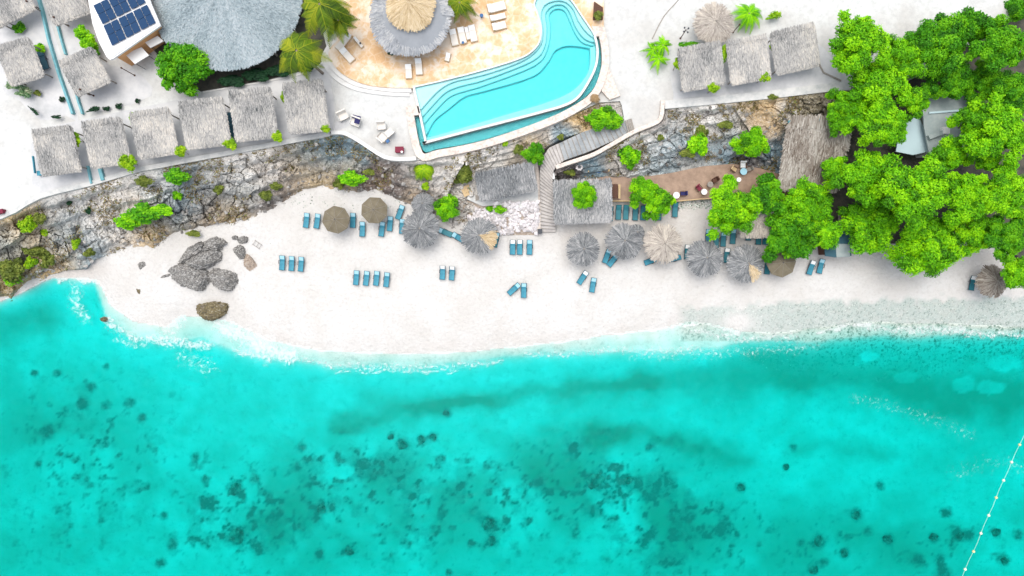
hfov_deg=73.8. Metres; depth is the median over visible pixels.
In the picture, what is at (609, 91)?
stone wedge
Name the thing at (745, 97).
sea wall
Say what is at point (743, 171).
side table
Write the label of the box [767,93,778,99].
green shrub
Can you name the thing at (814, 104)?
rock cliff
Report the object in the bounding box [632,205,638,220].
sun lounger
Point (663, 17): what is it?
path edging
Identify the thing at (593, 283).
sun lounger
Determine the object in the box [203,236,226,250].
boulder
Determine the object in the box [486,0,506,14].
sunbed
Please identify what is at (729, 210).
broadleaf tree
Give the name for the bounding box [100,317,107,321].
boulder
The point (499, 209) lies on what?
green shrub
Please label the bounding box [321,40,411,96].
curved steps
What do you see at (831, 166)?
broadleaf tree
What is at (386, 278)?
sun lounger
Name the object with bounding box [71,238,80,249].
green shrub
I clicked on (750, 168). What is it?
armchair
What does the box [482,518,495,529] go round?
coral mound
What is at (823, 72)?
path edging
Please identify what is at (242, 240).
boulder
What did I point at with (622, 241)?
thatched umbrella
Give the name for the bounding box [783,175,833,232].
broadleaf tree
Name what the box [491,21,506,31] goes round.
sunbed
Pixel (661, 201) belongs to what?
broadleaf tree
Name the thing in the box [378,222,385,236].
sun lounger
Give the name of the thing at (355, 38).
sunbed
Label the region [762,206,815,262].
broadleaf tree
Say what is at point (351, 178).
green shrub
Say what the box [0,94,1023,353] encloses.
beach sand
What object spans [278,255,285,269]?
sun lounger
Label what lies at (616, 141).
stair wall
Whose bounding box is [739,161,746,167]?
armchair
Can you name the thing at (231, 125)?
sun lounger
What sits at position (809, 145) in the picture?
thatched shelter
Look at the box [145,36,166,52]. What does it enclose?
awning
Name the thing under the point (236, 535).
coral mound
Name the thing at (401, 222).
sun lounger
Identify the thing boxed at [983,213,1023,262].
broadleaf tree
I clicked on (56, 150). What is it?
thatched hut
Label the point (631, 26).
terrace ground
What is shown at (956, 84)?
broadleaf tree
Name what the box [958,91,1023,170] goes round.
broadleaf tree
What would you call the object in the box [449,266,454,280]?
sun lounger
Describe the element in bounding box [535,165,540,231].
retaining wall
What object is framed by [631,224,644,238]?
thatched umbrella
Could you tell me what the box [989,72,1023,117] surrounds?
broadleaf tree
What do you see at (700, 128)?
green shrub
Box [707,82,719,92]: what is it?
green shrub
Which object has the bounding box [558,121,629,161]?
staircase
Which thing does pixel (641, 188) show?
broadleaf tree
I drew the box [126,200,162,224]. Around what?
green shrub
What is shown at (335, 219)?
canvas umbrella
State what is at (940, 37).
broadleaf tree
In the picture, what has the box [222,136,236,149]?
green shrub
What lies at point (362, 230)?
sun lounger
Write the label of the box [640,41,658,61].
palm tree
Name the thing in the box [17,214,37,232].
green shrub
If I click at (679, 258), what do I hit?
sun lounger
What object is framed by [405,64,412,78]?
sunbed
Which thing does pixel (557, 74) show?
swimming pool
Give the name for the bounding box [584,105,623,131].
green shrub
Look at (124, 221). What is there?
green shrub
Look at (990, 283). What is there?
thatched umbrella
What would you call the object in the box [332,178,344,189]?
green shrub
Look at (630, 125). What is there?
boardwalk
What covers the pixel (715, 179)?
armchair
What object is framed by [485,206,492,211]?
green shrub
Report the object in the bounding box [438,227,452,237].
sun lounger
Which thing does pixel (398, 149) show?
storage box
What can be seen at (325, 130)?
green shrub
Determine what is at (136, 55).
awning
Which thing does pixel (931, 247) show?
broadleaf tree
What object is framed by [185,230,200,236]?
green shrub
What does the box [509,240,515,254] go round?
sun lounger
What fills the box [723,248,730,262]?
sun lounger
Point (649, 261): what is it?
sun lounger
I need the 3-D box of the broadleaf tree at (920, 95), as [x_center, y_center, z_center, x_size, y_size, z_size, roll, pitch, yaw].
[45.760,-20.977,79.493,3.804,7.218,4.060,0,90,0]
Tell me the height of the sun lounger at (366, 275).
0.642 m
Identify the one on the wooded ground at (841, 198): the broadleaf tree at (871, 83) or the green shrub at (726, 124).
the broadleaf tree at (871, 83)
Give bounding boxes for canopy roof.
[893,117,927,154]
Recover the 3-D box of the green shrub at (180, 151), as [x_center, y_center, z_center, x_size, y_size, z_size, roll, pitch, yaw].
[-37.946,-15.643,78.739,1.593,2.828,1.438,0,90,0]
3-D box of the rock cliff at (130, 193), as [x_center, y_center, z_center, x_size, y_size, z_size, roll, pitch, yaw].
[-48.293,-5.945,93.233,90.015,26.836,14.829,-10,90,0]
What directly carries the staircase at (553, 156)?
on the beach sand at (324, 302)
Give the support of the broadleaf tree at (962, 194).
on the wooded ground at (841, 198)
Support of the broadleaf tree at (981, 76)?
on the wooded ground at (841, 198)
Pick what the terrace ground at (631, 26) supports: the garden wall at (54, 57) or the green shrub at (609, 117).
the garden wall at (54, 57)
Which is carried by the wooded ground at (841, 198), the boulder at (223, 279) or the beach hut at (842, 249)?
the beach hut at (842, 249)
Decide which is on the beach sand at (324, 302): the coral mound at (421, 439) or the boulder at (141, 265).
the boulder at (141, 265)
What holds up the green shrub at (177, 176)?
on the rock cliff at (130, 193)
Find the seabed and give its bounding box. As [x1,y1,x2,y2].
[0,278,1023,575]
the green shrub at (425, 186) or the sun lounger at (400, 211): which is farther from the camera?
the sun lounger at (400, 211)
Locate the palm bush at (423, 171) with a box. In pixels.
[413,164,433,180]
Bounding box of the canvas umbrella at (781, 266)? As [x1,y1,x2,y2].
[766,252,795,277]
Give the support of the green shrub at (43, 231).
on the rock cliff at (130, 193)
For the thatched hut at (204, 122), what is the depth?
77.34 m
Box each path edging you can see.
[330,79,335,130]
[652,0,678,38]
[819,64,840,80]
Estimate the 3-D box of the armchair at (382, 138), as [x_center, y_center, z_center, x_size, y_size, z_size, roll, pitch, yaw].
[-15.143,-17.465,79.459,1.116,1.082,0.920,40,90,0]
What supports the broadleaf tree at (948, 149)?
on the wooded ground at (841, 198)
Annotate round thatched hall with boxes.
[151,0,302,70]
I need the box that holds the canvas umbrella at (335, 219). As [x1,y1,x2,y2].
[322,206,349,233]
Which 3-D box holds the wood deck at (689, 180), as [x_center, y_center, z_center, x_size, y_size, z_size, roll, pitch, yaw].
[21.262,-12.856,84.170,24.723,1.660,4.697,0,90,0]
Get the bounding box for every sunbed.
[335,32,352,50]
[339,46,355,63]
[353,36,363,48]
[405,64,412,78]
[414,58,422,75]
[444,52,451,61]
[449,28,458,46]
[457,26,466,44]
[464,26,470,40]
[468,24,477,42]
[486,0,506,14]
[489,12,505,22]
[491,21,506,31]
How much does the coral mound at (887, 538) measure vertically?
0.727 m
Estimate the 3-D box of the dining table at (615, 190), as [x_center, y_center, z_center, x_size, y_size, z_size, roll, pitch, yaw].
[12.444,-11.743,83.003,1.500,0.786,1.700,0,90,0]
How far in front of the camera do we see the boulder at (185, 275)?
84.04 m
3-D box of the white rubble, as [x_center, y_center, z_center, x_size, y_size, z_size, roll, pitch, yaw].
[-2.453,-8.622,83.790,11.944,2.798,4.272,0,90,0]
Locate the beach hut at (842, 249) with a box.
[818,231,851,256]
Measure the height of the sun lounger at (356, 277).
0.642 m
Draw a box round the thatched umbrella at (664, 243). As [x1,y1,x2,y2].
[643,223,682,264]
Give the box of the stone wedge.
[601,68,619,99]
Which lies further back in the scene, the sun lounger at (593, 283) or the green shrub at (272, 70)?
the sun lounger at (593, 283)
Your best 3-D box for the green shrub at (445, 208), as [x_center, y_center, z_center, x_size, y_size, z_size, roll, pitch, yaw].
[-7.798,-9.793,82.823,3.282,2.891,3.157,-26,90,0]
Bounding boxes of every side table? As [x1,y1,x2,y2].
[673,192,679,198]
[740,168,746,174]
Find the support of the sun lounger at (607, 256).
on the beach sand at (324, 302)
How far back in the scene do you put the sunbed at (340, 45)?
79.17 m
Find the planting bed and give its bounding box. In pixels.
[154,0,326,91]
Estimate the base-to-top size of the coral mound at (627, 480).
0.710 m
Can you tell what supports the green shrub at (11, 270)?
on the rock cliff at (130, 193)
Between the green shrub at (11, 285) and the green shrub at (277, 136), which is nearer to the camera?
the green shrub at (277, 136)
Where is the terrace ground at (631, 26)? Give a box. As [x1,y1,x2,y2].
[0,0,1009,210]
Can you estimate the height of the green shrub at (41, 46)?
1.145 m
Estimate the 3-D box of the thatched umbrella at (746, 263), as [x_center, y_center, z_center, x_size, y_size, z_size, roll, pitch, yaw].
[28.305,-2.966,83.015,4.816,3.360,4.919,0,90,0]
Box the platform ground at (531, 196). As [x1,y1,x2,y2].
[467,163,537,207]
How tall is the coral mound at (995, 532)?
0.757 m
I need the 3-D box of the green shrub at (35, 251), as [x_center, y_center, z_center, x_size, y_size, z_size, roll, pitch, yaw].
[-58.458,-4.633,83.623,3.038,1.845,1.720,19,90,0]
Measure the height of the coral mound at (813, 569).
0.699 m
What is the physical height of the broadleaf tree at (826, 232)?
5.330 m
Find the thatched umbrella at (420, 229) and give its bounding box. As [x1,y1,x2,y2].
[401,210,439,248]
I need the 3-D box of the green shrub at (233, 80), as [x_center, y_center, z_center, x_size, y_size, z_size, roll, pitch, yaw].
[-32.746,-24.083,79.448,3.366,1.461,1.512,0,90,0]
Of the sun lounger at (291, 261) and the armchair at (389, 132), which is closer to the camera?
the armchair at (389, 132)
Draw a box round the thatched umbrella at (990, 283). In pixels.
[974,264,1005,298]
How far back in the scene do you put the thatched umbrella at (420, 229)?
81.80 m
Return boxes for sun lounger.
[37,52,49,70]
[227,112,232,121]
[228,122,233,137]
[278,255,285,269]
[288,256,294,270]
[297,257,303,271]
[303,213,309,227]
[313,213,320,228]
[350,213,356,227]
[353,270,359,284]
[359,221,364,236]
[363,271,369,285]
[373,271,379,285]
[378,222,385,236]
[383,272,389,286]
[386,216,392,231]
[395,204,404,219]
[399,219,404,233]
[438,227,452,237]
[439,266,445,279]
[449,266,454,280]
[451,232,463,243]
[493,232,499,247]
[507,282,520,295]
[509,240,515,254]
[516,240,522,254]
[521,283,526,297]
[526,240,532,254]
[576,271,588,284]
[589,277,596,292]
[602,248,610,263]
[606,256,617,267]
[615,205,621,219]
[623,205,629,219]
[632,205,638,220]
[640,205,645,220]
[643,258,656,265]
[669,254,681,262]
[671,202,678,216]
[684,244,690,258]
[705,229,710,242]
[713,234,719,247]
[720,233,725,246]
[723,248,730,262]
[730,229,736,243]
[755,237,762,244]
[762,235,767,244]
[763,262,769,274]
[806,260,816,274]
[816,258,825,273]
[968,275,976,290]
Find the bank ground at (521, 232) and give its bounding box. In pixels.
[460,201,533,234]
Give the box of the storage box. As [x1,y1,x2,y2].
[395,147,403,152]
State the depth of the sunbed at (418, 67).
79.17 m
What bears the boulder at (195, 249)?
on the beach sand at (324, 302)
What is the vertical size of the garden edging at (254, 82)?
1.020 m
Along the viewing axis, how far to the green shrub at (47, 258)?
83.82 m
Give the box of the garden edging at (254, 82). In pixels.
[203,62,321,92]
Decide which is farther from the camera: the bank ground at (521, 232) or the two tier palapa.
the bank ground at (521, 232)
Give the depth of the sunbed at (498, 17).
79.17 m
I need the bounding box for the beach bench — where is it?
[32,156,40,175]
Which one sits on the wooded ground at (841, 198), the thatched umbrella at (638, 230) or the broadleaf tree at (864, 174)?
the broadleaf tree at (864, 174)
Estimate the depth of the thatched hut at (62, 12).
77.57 m
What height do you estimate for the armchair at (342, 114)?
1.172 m
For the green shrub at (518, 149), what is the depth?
80.34 m
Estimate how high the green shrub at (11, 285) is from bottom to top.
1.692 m
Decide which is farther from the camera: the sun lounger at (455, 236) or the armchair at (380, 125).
the sun lounger at (455, 236)
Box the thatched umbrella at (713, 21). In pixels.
[692,1,735,43]
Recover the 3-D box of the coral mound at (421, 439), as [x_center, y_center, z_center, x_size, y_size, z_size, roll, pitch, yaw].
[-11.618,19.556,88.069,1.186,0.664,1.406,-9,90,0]
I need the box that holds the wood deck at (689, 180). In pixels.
[585,164,786,201]
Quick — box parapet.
[331,131,416,161]
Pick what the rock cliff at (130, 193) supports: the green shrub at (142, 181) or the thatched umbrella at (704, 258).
the green shrub at (142, 181)
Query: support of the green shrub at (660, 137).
on the rock cliff at (814, 104)
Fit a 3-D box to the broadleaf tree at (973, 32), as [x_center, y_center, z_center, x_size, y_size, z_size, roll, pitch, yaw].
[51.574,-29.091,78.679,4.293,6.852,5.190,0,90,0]
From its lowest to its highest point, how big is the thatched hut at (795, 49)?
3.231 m
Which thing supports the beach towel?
on the armchair at (353, 123)
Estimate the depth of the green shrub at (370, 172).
81.85 m
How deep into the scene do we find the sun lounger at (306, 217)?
83.90 m
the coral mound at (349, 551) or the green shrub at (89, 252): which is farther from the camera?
the coral mound at (349, 551)
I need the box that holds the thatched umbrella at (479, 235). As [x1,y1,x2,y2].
[460,217,497,255]
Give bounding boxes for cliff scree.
[22,106,820,278]
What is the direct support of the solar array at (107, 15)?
on the solar building at (121, 50)
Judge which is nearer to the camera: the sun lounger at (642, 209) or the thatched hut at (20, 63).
the thatched hut at (20, 63)
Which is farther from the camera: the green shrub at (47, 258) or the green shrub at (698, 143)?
the green shrub at (47, 258)
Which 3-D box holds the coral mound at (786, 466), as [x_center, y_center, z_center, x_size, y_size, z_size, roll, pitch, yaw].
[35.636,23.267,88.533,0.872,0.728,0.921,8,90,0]
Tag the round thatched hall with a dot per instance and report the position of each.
(229, 35)
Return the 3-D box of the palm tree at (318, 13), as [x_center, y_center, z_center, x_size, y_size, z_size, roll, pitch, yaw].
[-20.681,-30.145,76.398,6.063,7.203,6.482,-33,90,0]
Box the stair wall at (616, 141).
[555,100,664,169]
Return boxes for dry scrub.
[1,92,827,289]
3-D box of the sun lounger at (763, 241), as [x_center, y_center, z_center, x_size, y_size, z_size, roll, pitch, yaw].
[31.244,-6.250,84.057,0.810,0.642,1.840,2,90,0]
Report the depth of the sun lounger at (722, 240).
84.08 m
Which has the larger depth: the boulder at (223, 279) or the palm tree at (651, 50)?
the boulder at (223, 279)
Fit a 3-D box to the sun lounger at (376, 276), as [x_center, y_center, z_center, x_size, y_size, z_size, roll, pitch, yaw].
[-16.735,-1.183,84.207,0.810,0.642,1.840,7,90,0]
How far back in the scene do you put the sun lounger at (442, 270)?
84.13 m
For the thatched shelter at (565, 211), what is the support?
on the beach sand at (324, 302)
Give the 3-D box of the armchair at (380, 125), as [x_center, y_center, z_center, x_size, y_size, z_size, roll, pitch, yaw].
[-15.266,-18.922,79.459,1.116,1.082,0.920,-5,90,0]
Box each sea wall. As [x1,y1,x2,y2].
[0,132,329,219]
[664,82,850,109]
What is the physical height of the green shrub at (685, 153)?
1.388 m
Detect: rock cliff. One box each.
[0,135,476,300]
[465,102,623,172]
[555,88,851,180]
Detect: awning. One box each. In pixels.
[126,47,154,68]
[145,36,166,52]
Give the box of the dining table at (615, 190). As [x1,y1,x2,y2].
[612,184,619,198]
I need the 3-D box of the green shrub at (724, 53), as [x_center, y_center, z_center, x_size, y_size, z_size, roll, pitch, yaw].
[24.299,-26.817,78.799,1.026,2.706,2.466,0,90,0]
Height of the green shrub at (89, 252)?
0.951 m
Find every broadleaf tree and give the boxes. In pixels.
[155,41,216,96]
[571,180,596,209]
[629,175,655,208]
[641,184,676,220]
[706,174,763,240]
[728,125,769,156]
[749,172,788,215]
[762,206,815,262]
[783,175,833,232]
[806,216,843,249]
[820,156,847,189]
[825,87,864,137]
[826,148,901,208]
[828,9,892,75]
[837,202,901,255]
[845,60,914,121]
[852,96,908,147]
[869,156,950,233]
[883,216,965,277]
[887,34,927,78]
[898,86,930,121]
[903,12,966,80]
[916,134,967,169]
[921,56,974,99]
[937,169,987,230]
[945,99,991,134]
[949,214,992,256]
[953,6,987,52]
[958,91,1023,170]
[959,152,1001,171]
[963,12,1023,72]
[963,59,1013,105]
[977,162,1023,219]
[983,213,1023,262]
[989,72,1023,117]
[999,255,1023,289]
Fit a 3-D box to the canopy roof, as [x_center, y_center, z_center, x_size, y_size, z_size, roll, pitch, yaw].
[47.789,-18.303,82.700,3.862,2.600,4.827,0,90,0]
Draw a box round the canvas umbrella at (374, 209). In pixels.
[361,197,386,222]
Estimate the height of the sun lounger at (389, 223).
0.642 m
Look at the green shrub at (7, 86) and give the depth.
78.98 m
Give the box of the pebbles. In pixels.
[678,298,1023,371]
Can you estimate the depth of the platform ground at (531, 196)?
82.70 m
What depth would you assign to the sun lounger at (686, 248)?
84.17 m
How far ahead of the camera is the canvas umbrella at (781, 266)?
82.22 m
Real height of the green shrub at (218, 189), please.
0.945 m
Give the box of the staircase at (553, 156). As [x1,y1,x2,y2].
[539,144,563,231]
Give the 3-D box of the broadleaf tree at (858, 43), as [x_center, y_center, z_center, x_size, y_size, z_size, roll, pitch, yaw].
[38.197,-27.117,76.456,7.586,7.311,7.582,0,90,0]
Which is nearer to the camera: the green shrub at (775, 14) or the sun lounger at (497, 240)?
the green shrub at (775, 14)
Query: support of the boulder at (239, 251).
on the beach sand at (324, 302)
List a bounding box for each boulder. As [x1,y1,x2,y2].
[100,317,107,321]
[138,261,145,268]
[168,263,209,290]
[178,241,206,263]
[185,250,222,269]
[196,301,228,320]
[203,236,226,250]
[208,268,238,291]
[233,245,245,258]
[237,236,247,243]
[243,254,257,270]
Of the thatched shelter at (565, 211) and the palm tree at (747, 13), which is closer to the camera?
the palm tree at (747, 13)
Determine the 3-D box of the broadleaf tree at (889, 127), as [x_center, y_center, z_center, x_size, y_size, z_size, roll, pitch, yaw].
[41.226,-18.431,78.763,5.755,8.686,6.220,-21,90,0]
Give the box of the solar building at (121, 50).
[88,0,163,65]
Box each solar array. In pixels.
[93,0,144,23]
[104,5,155,45]
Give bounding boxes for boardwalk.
[625,118,633,131]
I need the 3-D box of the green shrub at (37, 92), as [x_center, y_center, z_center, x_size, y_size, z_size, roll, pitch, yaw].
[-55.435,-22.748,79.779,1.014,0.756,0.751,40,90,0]
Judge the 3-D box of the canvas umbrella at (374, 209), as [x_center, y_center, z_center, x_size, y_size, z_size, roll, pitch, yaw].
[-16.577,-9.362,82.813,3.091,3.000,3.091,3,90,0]
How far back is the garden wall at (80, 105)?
79.58 m
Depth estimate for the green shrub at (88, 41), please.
78.13 m
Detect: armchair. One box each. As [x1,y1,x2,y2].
[335,109,349,121]
[349,115,361,127]
[376,120,385,129]
[376,132,387,143]
[383,127,394,137]
[680,191,687,195]
[695,184,702,191]
[711,176,719,183]
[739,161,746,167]
[746,166,753,171]
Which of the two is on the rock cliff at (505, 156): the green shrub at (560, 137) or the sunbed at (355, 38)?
the green shrub at (560, 137)
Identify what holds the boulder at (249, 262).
on the beach sand at (324, 302)
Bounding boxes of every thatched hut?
[0,0,40,29]
[0,36,52,86]
[31,124,86,176]
[43,0,90,26]
[59,47,116,96]
[81,116,131,168]
[129,106,178,159]
[178,95,230,150]
[228,86,277,142]
[282,78,330,134]
[677,40,725,92]
[726,33,771,85]
[768,21,820,75]
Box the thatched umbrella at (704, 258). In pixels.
[685,239,723,277]
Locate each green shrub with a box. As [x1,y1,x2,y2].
[0,257,25,282]
[3,277,22,286]
[5,82,22,89]
[11,21,25,33]
[14,85,32,98]
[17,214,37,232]
[21,246,46,256]
[22,256,37,268]
[28,106,38,114]
[33,90,40,96]
[33,212,46,224]
[34,43,45,52]
[36,249,54,269]
[40,229,48,236]
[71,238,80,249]
[73,24,91,39]
[74,132,83,146]
[79,33,98,48]
[82,248,95,256]
[84,207,90,214]
[86,106,99,111]
[113,211,142,230]
[115,103,121,109]
[118,153,137,172]
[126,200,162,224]
[134,174,154,186]
[150,204,172,215]
[163,165,191,184]
[172,189,182,199]
[174,145,188,156]
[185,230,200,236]
[212,185,223,194]
[217,75,244,86]
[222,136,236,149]
[241,68,268,81]
[258,190,271,201]
[264,64,288,76]
[269,182,282,190]
[271,130,282,142]
[280,91,283,102]
[320,125,330,132]
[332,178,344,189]
[337,168,367,186]
[362,169,374,175]
[421,182,429,190]
[432,194,460,221]
[454,163,472,183]
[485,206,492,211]
[493,204,506,213]
[513,144,522,154]
[520,142,543,164]
[557,134,563,139]
[563,169,574,176]
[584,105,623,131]
[593,11,602,20]
[617,145,641,169]
[657,134,663,140]
[673,57,678,69]
[678,40,700,46]
[678,148,694,157]
[687,131,708,156]
[694,124,708,136]
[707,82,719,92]
[716,121,732,128]
[722,45,726,63]
[757,71,771,82]
[765,10,781,19]
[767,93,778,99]
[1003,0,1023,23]
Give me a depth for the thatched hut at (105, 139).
77.34 m
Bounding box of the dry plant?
[590,94,599,104]
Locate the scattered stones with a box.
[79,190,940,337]
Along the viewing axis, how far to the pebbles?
86.02 m
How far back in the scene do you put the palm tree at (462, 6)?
76.80 m
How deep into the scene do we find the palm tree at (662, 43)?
78.28 m
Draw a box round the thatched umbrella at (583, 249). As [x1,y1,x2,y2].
[566,232,599,265]
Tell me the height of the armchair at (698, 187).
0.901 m
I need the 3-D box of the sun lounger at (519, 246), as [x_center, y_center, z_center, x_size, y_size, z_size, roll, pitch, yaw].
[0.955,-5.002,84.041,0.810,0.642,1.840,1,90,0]
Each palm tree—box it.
[279,31,331,82]
[301,0,359,48]
[323,7,356,43]
[448,0,478,22]
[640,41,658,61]
[648,52,670,73]
[650,35,671,55]
[730,3,762,33]
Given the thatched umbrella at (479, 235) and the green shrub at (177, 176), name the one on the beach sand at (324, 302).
the thatched umbrella at (479, 235)
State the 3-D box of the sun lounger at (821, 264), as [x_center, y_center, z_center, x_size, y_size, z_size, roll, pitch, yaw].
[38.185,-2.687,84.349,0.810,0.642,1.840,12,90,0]
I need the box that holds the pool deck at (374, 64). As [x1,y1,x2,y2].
[329,0,603,88]
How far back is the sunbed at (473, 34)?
79.17 m
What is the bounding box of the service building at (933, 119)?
[911,95,966,157]
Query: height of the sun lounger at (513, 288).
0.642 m
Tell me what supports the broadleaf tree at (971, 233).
on the wooded ground at (841, 198)
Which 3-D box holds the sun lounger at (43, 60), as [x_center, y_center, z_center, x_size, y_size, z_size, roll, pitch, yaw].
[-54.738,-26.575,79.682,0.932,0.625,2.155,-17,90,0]
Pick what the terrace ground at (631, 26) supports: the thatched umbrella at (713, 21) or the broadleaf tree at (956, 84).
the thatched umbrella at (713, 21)
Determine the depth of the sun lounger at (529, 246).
84.02 m
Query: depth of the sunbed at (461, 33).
79.17 m
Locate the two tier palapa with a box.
[369,0,454,56]
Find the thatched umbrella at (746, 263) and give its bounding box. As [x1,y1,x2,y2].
[726,243,765,282]
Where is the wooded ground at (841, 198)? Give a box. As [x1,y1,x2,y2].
[787,18,1023,257]
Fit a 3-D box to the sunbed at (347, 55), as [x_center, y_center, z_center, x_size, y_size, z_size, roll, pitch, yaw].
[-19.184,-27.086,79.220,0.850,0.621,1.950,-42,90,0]
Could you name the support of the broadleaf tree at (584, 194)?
on the beach sand at (324, 302)
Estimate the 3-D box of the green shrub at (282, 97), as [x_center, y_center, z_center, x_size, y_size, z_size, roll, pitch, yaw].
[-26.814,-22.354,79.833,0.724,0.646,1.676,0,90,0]
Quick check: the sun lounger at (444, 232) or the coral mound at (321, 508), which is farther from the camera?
the coral mound at (321, 508)
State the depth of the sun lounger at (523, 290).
84.38 m
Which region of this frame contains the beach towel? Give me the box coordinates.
[352,115,360,123]
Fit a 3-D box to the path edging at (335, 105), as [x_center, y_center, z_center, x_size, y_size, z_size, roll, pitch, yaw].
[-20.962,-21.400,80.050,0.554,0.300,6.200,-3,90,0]
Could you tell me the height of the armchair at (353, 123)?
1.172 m
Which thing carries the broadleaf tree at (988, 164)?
on the wooded ground at (841, 198)
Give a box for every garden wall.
[37,0,75,114]
[56,26,67,54]
[75,95,84,114]
[86,166,92,183]
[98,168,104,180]
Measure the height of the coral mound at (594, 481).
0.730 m
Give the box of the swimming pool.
[406,0,608,161]
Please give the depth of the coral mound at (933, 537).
88.76 m
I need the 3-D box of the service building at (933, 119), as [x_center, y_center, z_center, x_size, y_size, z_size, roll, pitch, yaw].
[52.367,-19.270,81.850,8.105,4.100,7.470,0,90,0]
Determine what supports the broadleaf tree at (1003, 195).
on the wooded ground at (841, 198)
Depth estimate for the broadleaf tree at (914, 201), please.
74.54 m
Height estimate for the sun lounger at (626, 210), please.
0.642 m
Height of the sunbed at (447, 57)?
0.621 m
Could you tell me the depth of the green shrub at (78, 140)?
77.69 m
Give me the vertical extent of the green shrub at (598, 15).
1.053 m
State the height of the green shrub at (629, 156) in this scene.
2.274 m
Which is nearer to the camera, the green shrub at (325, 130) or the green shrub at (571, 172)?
the green shrub at (325, 130)
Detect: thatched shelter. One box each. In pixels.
[474,162,537,201]
[552,177,612,224]
[738,215,770,238]
[778,113,852,193]
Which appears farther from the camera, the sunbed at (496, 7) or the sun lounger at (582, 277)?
the sun lounger at (582, 277)
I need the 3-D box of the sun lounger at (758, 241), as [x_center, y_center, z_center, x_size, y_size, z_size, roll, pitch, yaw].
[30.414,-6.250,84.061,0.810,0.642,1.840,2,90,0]
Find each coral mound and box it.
[229,483,240,495]
[229,528,244,542]
[317,504,324,512]
[345,547,353,555]
[398,441,406,449]
[418,435,425,444]
[429,434,435,440]
[443,410,449,416]
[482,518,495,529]
[488,536,495,545]
[586,474,604,489]
[624,477,631,483]
[737,483,744,490]
[783,464,788,469]
[809,566,817,573]
[814,536,823,546]
[841,550,847,557]
[851,511,859,519]
[883,535,892,542]
[929,533,938,540]
[955,532,964,539]
[991,528,1000,535]
[1000,557,1008,565]
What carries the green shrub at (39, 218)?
on the rock cliff at (130, 193)
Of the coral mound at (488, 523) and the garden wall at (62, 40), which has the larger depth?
the coral mound at (488, 523)
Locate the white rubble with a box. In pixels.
[463,199,540,234]
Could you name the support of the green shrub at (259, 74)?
on the planting bed
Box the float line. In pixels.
[962,440,1021,575]
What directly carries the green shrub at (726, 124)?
on the rock cliff at (814, 104)
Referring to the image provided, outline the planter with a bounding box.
[593,2,602,19]
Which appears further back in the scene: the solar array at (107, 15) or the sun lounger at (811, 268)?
the sun lounger at (811, 268)
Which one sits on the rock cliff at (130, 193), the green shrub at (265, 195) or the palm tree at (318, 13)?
the green shrub at (265, 195)
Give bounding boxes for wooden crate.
[461,184,471,196]
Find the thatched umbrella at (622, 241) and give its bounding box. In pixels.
[604,222,643,259]
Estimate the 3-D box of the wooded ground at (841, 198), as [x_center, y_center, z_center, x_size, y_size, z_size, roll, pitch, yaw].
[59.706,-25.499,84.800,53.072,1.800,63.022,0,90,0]
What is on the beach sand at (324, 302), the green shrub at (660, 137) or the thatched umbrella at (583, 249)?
the thatched umbrella at (583, 249)
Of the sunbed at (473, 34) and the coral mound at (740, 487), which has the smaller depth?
the sunbed at (473, 34)
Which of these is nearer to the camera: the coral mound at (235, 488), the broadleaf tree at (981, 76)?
the broadleaf tree at (981, 76)
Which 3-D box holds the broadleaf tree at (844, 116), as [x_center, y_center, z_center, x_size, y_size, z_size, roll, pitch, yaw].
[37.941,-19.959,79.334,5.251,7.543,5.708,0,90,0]
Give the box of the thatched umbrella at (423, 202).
[411,192,434,213]
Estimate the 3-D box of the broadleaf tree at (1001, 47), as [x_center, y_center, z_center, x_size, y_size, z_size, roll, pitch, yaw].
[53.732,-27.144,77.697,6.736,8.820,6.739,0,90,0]
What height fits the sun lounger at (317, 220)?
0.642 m
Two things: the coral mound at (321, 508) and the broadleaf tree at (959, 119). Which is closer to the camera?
the broadleaf tree at (959, 119)
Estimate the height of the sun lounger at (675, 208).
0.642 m
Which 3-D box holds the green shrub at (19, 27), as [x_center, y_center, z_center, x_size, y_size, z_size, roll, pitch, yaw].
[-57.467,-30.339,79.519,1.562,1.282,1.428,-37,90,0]
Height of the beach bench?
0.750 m
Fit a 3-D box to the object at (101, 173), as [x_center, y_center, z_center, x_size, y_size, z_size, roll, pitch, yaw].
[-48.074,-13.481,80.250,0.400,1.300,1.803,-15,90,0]
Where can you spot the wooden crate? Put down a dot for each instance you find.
(464, 191)

